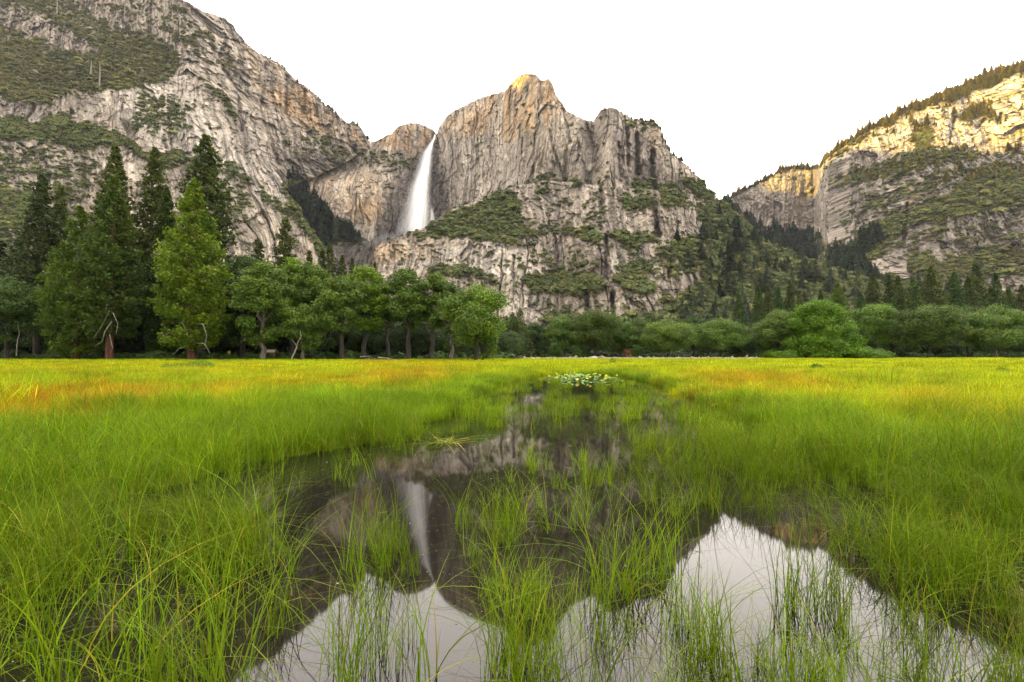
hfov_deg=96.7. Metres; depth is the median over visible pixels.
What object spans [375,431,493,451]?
floating weed
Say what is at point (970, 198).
cliff scrub
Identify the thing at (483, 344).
oak tree
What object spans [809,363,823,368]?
meadow shrub
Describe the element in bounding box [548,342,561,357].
bush
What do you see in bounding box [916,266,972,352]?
fir tree
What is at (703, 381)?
meadow grass
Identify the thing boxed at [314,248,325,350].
fir tree
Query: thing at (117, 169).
pine tree
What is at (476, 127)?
falls cliff
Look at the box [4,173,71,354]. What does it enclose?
pine tree
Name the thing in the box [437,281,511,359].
oak tree
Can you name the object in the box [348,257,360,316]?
fir tree
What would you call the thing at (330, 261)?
fir tree
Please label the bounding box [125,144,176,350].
pine tree
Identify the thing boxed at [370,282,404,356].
oak tree
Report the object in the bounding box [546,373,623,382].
water lily
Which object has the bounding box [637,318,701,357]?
oak tree
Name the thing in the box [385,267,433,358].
oak tree
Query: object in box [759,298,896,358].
maple tree
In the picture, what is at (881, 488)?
meadow ground
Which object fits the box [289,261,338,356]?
oak tree
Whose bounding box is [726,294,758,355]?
fir tree
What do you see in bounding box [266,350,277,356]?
notice shelter
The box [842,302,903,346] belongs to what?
oak tree
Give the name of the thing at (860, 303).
fir tree
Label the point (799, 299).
fir tree
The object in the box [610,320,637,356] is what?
oak tree
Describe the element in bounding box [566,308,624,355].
oak tree
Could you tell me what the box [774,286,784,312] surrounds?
fir tree
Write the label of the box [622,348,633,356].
hut
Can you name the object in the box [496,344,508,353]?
bush
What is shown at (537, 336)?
oak tree
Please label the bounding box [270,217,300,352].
pine tree
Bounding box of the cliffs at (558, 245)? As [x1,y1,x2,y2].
[347,181,884,327]
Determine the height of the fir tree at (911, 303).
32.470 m
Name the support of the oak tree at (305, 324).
on the meadow ground at (881, 488)
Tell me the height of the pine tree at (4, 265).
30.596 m
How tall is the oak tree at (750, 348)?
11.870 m
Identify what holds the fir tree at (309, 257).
on the meadow ground at (881, 488)
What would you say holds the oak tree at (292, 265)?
on the meadow ground at (881, 488)
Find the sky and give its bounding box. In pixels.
[184,0,1023,198]
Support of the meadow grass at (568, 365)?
on the meadow ground at (881, 488)
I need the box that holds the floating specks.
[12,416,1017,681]
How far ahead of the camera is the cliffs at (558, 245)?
739.00 m
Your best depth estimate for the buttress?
686.50 m
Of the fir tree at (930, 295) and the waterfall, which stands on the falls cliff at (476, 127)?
the waterfall
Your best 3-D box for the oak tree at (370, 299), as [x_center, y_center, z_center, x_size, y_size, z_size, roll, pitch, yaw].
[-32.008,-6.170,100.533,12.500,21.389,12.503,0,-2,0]
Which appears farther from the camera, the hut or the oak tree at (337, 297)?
the hut
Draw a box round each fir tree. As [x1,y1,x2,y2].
[287,250,319,352]
[305,241,338,351]
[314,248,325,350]
[336,255,359,346]
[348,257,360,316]
[370,262,378,354]
[501,312,527,356]
[509,308,536,356]
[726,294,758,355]
[749,283,766,353]
[760,283,782,350]
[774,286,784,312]
[783,281,795,313]
[795,289,803,308]
[818,288,823,300]
[830,282,849,313]
[852,291,882,349]
[863,274,882,345]
[881,274,908,352]
[888,275,907,351]
[892,275,940,353]
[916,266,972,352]
[942,272,984,351]
[960,274,993,351]
[963,261,993,309]
[970,272,1023,352]
[1001,286,1023,351]
[1012,284,1023,347]
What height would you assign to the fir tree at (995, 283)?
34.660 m
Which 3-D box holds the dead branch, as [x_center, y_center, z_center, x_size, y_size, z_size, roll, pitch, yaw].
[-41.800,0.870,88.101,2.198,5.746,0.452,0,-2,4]
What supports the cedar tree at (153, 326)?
on the meadow ground at (881, 488)
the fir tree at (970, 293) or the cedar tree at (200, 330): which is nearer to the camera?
the cedar tree at (200, 330)
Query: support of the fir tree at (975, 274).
on the meadow ground at (881, 488)
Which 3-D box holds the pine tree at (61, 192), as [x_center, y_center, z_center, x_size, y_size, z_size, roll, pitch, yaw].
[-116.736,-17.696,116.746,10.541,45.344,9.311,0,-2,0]
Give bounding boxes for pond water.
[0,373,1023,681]
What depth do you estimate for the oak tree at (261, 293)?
90.24 m
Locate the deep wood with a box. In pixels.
[0,282,1023,355]
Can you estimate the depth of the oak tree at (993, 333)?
136.58 m
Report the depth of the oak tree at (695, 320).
149.48 m
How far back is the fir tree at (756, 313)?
182.91 m
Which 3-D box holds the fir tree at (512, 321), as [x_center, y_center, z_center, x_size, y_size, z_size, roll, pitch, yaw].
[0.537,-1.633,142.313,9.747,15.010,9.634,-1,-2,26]
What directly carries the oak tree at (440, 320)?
on the meadow ground at (881, 488)
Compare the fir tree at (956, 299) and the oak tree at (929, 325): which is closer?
the oak tree at (929, 325)
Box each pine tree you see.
[0,243,24,348]
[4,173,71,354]
[41,184,77,348]
[82,144,139,352]
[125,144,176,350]
[157,133,243,353]
[244,237,267,351]
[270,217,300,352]
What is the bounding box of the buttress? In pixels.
[0,75,336,348]
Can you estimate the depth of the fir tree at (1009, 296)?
189.02 m
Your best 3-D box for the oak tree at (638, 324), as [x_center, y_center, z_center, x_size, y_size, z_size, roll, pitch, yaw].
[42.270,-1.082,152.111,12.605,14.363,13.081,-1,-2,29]
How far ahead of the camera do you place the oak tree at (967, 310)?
148.36 m
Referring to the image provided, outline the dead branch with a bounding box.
[291,331,300,358]
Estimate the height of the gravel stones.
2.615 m
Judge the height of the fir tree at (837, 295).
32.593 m
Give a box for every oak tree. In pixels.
[0,275,62,358]
[208,253,275,358]
[226,258,298,358]
[274,256,316,353]
[276,302,328,359]
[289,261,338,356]
[310,274,369,358]
[315,276,347,351]
[345,264,391,358]
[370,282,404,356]
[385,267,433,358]
[407,272,453,358]
[429,281,464,358]
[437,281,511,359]
[465,328,499,359]
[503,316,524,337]
[522,322,545,356]
[542,313,580,356]
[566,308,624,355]
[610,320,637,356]
[620,316,648,347]
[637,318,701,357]
[676,316,706,356]
[694,317,753,356]
[725,327,759,353]
[745,329,780,351]
[750,308,800,349]
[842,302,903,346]
[874,320,915,353]
[882,302,977,357]
[952,303,1010,356]
[957,302,1023,356]
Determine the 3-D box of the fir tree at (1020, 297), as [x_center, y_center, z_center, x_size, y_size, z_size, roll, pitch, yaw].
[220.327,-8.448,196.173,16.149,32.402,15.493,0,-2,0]
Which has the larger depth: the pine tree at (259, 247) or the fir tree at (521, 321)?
the fir tree at (521, 321)
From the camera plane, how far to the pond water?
3.45 m
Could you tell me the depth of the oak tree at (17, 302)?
97.20 m
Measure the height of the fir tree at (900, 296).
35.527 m
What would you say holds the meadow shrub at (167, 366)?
on the meadow ground at (881, 488)
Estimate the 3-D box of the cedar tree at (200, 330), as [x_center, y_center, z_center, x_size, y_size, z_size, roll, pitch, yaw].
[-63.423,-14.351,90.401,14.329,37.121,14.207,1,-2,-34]
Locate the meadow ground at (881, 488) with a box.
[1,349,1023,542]
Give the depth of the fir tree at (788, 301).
204.23 m
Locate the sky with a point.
(740, 90)
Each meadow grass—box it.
[0,356,1023,374]
[0,361,1023,436]
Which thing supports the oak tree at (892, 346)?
on the meadow ground at (881, 488)
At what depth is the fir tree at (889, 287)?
185.93 m
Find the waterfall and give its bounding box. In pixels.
[411,135,434,230]
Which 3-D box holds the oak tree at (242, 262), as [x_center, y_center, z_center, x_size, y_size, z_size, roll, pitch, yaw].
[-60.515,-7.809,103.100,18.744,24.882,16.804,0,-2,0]
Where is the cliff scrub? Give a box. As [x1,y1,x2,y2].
[0,0,1023,360]
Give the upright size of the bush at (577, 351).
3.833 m
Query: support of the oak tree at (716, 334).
on the meadow ground at (881, 488)
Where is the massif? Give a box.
[0,0,369,184]
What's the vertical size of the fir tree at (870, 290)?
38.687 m
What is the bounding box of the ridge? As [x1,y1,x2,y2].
[731,72,1023,293]
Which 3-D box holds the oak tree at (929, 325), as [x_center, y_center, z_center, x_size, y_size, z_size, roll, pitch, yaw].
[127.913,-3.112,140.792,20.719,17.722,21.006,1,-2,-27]
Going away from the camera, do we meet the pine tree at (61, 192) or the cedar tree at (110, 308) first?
the cedar tree at (110, 308)
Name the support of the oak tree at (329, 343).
on the meadow ground at (881, 488)
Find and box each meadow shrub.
[159,363,188,368]
[188,359,214,367]
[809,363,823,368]
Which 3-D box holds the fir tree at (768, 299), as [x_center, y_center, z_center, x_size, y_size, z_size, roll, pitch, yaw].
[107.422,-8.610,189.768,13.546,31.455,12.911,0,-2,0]
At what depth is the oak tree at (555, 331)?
147.24 m
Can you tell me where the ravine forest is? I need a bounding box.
[0,42,1023,355]
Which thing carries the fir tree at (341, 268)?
on the meadow ground at (881, 488)
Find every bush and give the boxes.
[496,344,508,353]
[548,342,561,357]
[572,347,581,356]
[630,344,641,356]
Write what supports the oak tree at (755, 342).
on the meadow ground at (881, 488)
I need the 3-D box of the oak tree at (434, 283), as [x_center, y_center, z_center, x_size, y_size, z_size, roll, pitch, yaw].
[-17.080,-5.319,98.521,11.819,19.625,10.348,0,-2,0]
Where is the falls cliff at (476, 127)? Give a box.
[308,73,717,273]
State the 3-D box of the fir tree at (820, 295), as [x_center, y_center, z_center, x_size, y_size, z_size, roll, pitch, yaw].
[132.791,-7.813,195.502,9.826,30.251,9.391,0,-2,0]
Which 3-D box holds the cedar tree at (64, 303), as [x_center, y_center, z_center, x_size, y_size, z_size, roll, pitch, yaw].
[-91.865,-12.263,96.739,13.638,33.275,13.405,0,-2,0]
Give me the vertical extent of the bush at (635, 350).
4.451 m
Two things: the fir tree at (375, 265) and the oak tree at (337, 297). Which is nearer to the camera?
the oak tree at (337, 297)
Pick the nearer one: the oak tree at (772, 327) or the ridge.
the oak tree at (772, 327)
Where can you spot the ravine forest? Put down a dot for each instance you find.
(327, 227)
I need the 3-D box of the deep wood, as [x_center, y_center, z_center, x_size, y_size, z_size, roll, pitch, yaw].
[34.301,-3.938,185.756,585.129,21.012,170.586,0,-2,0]
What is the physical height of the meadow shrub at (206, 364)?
1.142 m
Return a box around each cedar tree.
[32,205,116,358]
[65,174,148,358]
[137,187,186,353]
[145,178,233,358]
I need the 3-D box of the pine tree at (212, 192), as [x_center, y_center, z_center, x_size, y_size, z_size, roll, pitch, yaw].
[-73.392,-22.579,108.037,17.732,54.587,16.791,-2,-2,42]
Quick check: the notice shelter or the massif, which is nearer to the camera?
the notice shelter
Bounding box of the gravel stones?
[520,355,757,358]

